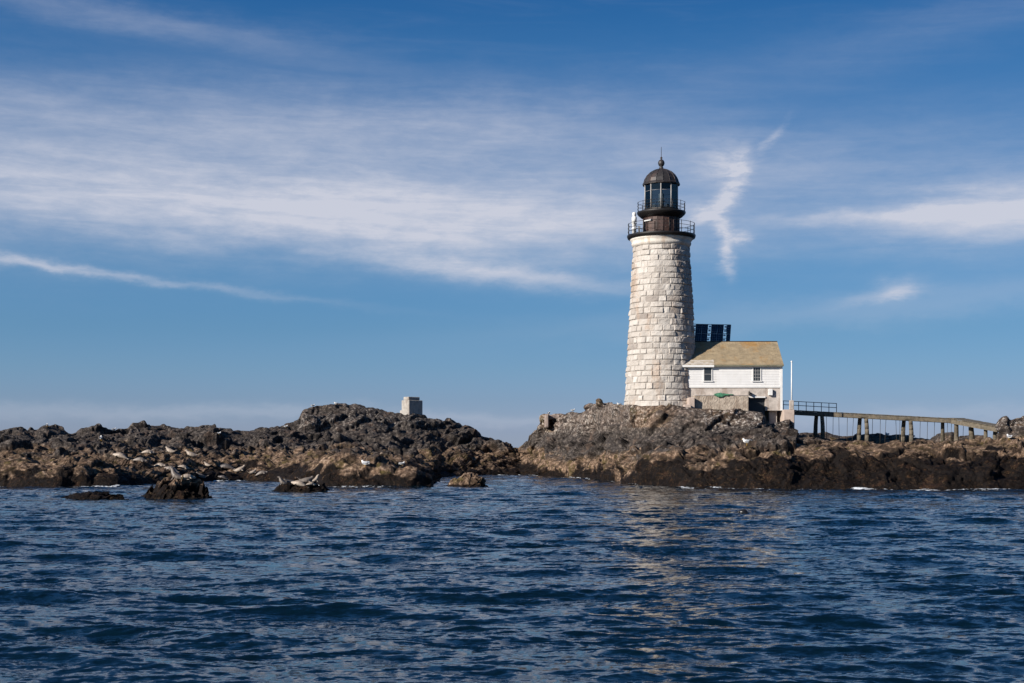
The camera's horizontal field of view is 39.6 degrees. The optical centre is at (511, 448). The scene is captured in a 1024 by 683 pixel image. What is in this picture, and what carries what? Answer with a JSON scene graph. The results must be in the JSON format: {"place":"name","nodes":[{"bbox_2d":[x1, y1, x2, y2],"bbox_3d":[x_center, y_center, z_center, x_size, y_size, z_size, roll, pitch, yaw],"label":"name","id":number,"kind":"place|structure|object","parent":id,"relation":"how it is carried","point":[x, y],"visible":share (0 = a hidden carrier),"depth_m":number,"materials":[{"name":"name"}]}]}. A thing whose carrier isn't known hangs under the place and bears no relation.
{"place":"outdoors","nodes":[
{"label":"outdoors","id":0,"kind":"place"},
{"bbox_2d":[0,474,1023,682],"bbox_3d":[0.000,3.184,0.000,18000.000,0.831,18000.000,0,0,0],"label":"sea","id":1,"kind":"structure","parent":0,"point":[520,578],"depth_m":31.53,"materials":[{"name":"liquid"}]},
{"bbox_2d":[61,491,128,499],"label":"sea rock","id":2,"kind":"object","parent":1,"relation":"in","point":[96,495],"visible":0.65,"depth_m":85.18,"materials":[{"name":"brown stone"}]},
{"bbox_2d":[141,472,211,499],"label":"sea rock","id":3,"kind":"object","parent":1,"relation":"in","point":[169,488],"visible":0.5,"depth_m":86.33,"materials":[{"name":"brown stone"}]},
{"bbox_2d":[168,467,190,479],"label":"seal","id":4,"kind":"object","parent":3,"relation":"on","point":[175,474],"visible":0.99,"depth_m":86.53,"materials":[{"name":"grey fur"}]},
{"bbox_2d":[181,474,195,478],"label":"seal","id":5,"kind":"object","parent":3,"relation":"on","point":[188,476],"visible":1,"depth_m":86.59,"materials":[{"name":"fur"}]},
{"bbox_2d":[271,477,329,491],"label":"sea rock","id":6,"kind":"object","parent":1,"relation":"in","point":[287,487],"visible":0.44,"depth_m":99.91,"materials":[{"name":"brown stone"}]},
{"bbox_2d":[278,476,291,484],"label":"seal","id":7,"kind":"object","parent":6,"relation":"on","point":[282,481],"visible":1,"depth_m":99.94,"materials":[{"name":"grey fur"}]},
{"bbox_2d":[291,480,308,487],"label":"seal","id":8,"kind":"object","parent":6,"relation":"on","point":[299,483],"visible":1,"depth_m":99.88,"materials":[{"name":"fur"}]},
{"bbox_2d":[297,476,313,482],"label":"seal","id":9,"kind":"object","parent":6,"relation":"on","point":[306,479],"visible":1,"depth_m":100.13,"materials":[{"name":"grey fur"}]},
{"bbox_2d":[310,474,319,481],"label":"seal","id":10,"kind":"object","parent":6,"relation":"on","point":[315,479],"visible":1,"depth_m":100.36,"materials":[{"name":"fur"}]},
{"bbox_2d":[447,472,487,486],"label":"sea rock","id":11,"kind":"object","parent":1,"relation":"in","point":[469,479],"visible":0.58,"depth_m":112.86,"materials":[{"name":"brown stone"}]},
{"bbox_2d":[737,509,748,513],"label":"swimming seal","id":12,"kind":"object","parent":1,"relation":"in","point":[745,511],"visible":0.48,"depth_m":65.94,"materials":[{"name":"black fur"}]},
{"bbox_2d":[0,398,1023,489],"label":"rocky island","id":13,"kind":"structure","parent":0,"point":[333,445],"depth_m":130.28,"materials":[{"name":"brown stone"}]},
{"bbox_2d":[113,452,127,458],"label":"seal","id":14,"kind":"object","parent":13,"relation":"on","point":[120,455],"visible":1,"depth_m":125.77,"materials":[{"name":"fur"}]},
{"bbox_2d":[133,457,147,461],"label":"seal","id":15,"kind":"object","parent":13,"relation":"on","point":[139,459],"visible":1,"depth_m":125.34,"materials":[{"name":"grey fur"}]},
{"bbox_2d":[141,449,154,453],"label":"seal","id":16,"kind":"object","parent":13,"relation":"on","point":[149,451],"visible":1,"depth_m":136.90,"materials":[{"name":"fur"}]},
{"bbox_2d":[154,463,165,466],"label":"seal","id":17,"kind":"object","parent":13,"relation":"on","point":[161,464],"visible":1,"depth_m":126.43,"materials":[{"name":"fur"}]},
{"bbox_2d":[166,446,175,452],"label":"seal","id":18,"kind":"object","parent":13,"relation":"on","point":[169,450],"visible":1,"depth_m":138.25,"materials":[{"name":"fur"}]},
{"bbox_2d":[178,465,189,468],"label":"seal","id":19,"kind":"object","parent":13,"relation":"on","point":[184,466],"visible":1,"depth_m":126.89,"materials":[{"name":"fur"}]},
{"bbox_2d":[185,449,199,456],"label":"seal","id":20,"kind":"object","parent":13,"relation":"on","point":[190,454],"visible":1,"depth_m":139.08,"materials":[{"name":"fur"}]},
{"bbox_2d":[196,472,208,477],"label":"seal","id":21,"kind":"object","parent":13,"relation":"on","point":[200,475],"visible":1,"depth_m":130.50,"materials":[{"name":"grey fur"}]},
{"bbox_2d":[218,463,235,468],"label":"seal","id":22,"kind":"object","parent":13,"relation":"on","point":[226,466],"visible":1,"depth_m":138.91,"materials":[{"name":"fur"}]},
{"bbox_2d":[232,465,245,471],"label":"seal","id":23,"kind":"object","parent":13,"relation":"on","point":[241,468],"visible":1,"depth_m":138.05,"materials":[{"name":"fur"}]},
{"bbox_2d":[255,470,267,475],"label":"seal","id":24,"kind":"object","parent":13,"relation":"on","point":[261,472],"visible":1,"depth_m":133.55,"materials":[{"name":"grey fur"}]},
{"bbox_2d":[361,460,369,466],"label":"gull","id":25,"kind":"object","parent":13,"relation":"on","point":[364,463],"visible":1,"depth_m":113.94,"materials":[{"name":"white"}]},
{"bbox_2d":[400,397,422,414],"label":"stone hut","id":26,"kind":"object","parent":13,"relation":"on","point":[410,405],"visible":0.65,"depth_m":179.45,"materials":[{"name":"concrete"}]},
{"bbox_2d":[544,414,559,427],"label":"concrete footing","id":27,"kind":"object","parent":13,"relation":"on","point":[547,417],"visible":0.93,"depth_m":167.20,"materials":[{"name":"beige concrete"}]},
{"bbox_2d":[624,147,695,406],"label":"lighthouse","id":28,"kind":"object","parent":13,"relation":"on","point":[661,343],"visible":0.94,"depth_m":135.46,"materials":[{"name":"stone"}]},
{"bbox_2d":[631,212,639,232],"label":"fog signal","id":29,"kind":"object","parent":28,"relation":"on","point":[634,218],"visible":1,"depth_m":136.64,"materials":[{"name":"white paint"}]},
{"bbox_2d":[683,397,694,407],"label":"concrete step","id":30,"kind":"object","parent":13,"relation":"on","point":[690,402],"visible":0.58,"depth_m":133.40,"materials":[{"name":"beige concrete"}]},
{"bbox_2d":[693,395,748,410],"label":"cistern wall","id":31,"kind":"structure","parent":13,"relation":"on","point":[729,402],"depth_m":134.00,"materials":[{"name":"concrete"}]},
{"bbox_2d":[714,393,733,396],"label":"net","id":32,"kind":"object","parent":31,"relation":"on","point":[720,394],"visible":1,"depth_m":133.89,"materials":[{"name":"green fabric"}]},
{"bbox_2d":[682,341,783,418],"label":"keeper house","id":33,"kind":"structure","parent":13,"relation":"on","point":[753,370],"depth_m":135.52,"materials":[{"name":"white paint"}]},
{"bbox_2d":[703,367,712,381],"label":"window","id":34,"kind":"structure","parent":33,"relation":"in","point":[707,371],"depth_m":135.46,"materials":[{"name":"white paint"}]},
{"bbox_2d":[694,324,730,340],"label":"solar array","id":35,"kind":"object","parent":33,"relation":"on","point":[716,333],"visible":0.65,"depth_m":141.06,"materials":[{"name":"glass"}]},
{"bbox_2d":[748,398,764,415],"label":"cellar door","id":36,"kind":"structure","parent":33,"relation":"in","point":[754,404],"depth_m":135.95,"materials":[{"name":"black wood"}]},
{"bbox_2d":[752,367,761,381],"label":"window","id":37,"kind":"structure","parent":33,"relation":"in","point":[756,371],"depth_m":135.46,"materials":[{"name":"white paint"}]},
{"bbox_2d":[767,411,776,423],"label":"concrete pier","id":38,"kind":"structure","parent":13,"relation":"on","point":[771,417],"depth_m":136.20,"materials":[{"name":"beige concrete"}]},
{"bbox_2d":[777,410,794,428],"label":"landing platform","id":39,"kind":"structure","parent":13,"relation":"on","point":[782,415],"depth_m":134.70,"materials":[{"name":"concrete"}]},
{"bbox_2d":[789,400,793,409],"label":"concrete post","id":40,"kind":"object","parent":39,"relation":"on","point":[791,404],"visible":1,"depth_m":134.75,"materials":[{"name":"beige concrete"}]},
{"bbox_2d":[791,361,792,399],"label":"flagpole","id":41,"kind":"object","parent":39,"relation":"on","point":[791,380],"visible":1,"depth_m":135.25,"materials":[{"name":"white metal"}]},
{"bbox_2d":[783,401,997,441],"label":"walkway bridge","id":42,"kind":"structure","parent":13,"relation":"on","point":[971,425],"depth_m":139.07,"materials":[{"name":"grey wood"}]},
{"bbox_2d":[0,0,1023,447],"label":"sky","id":43,"kind":"structure","parent":0,"point":[242,215],"materials":[{"name":"blue"}]}
]}

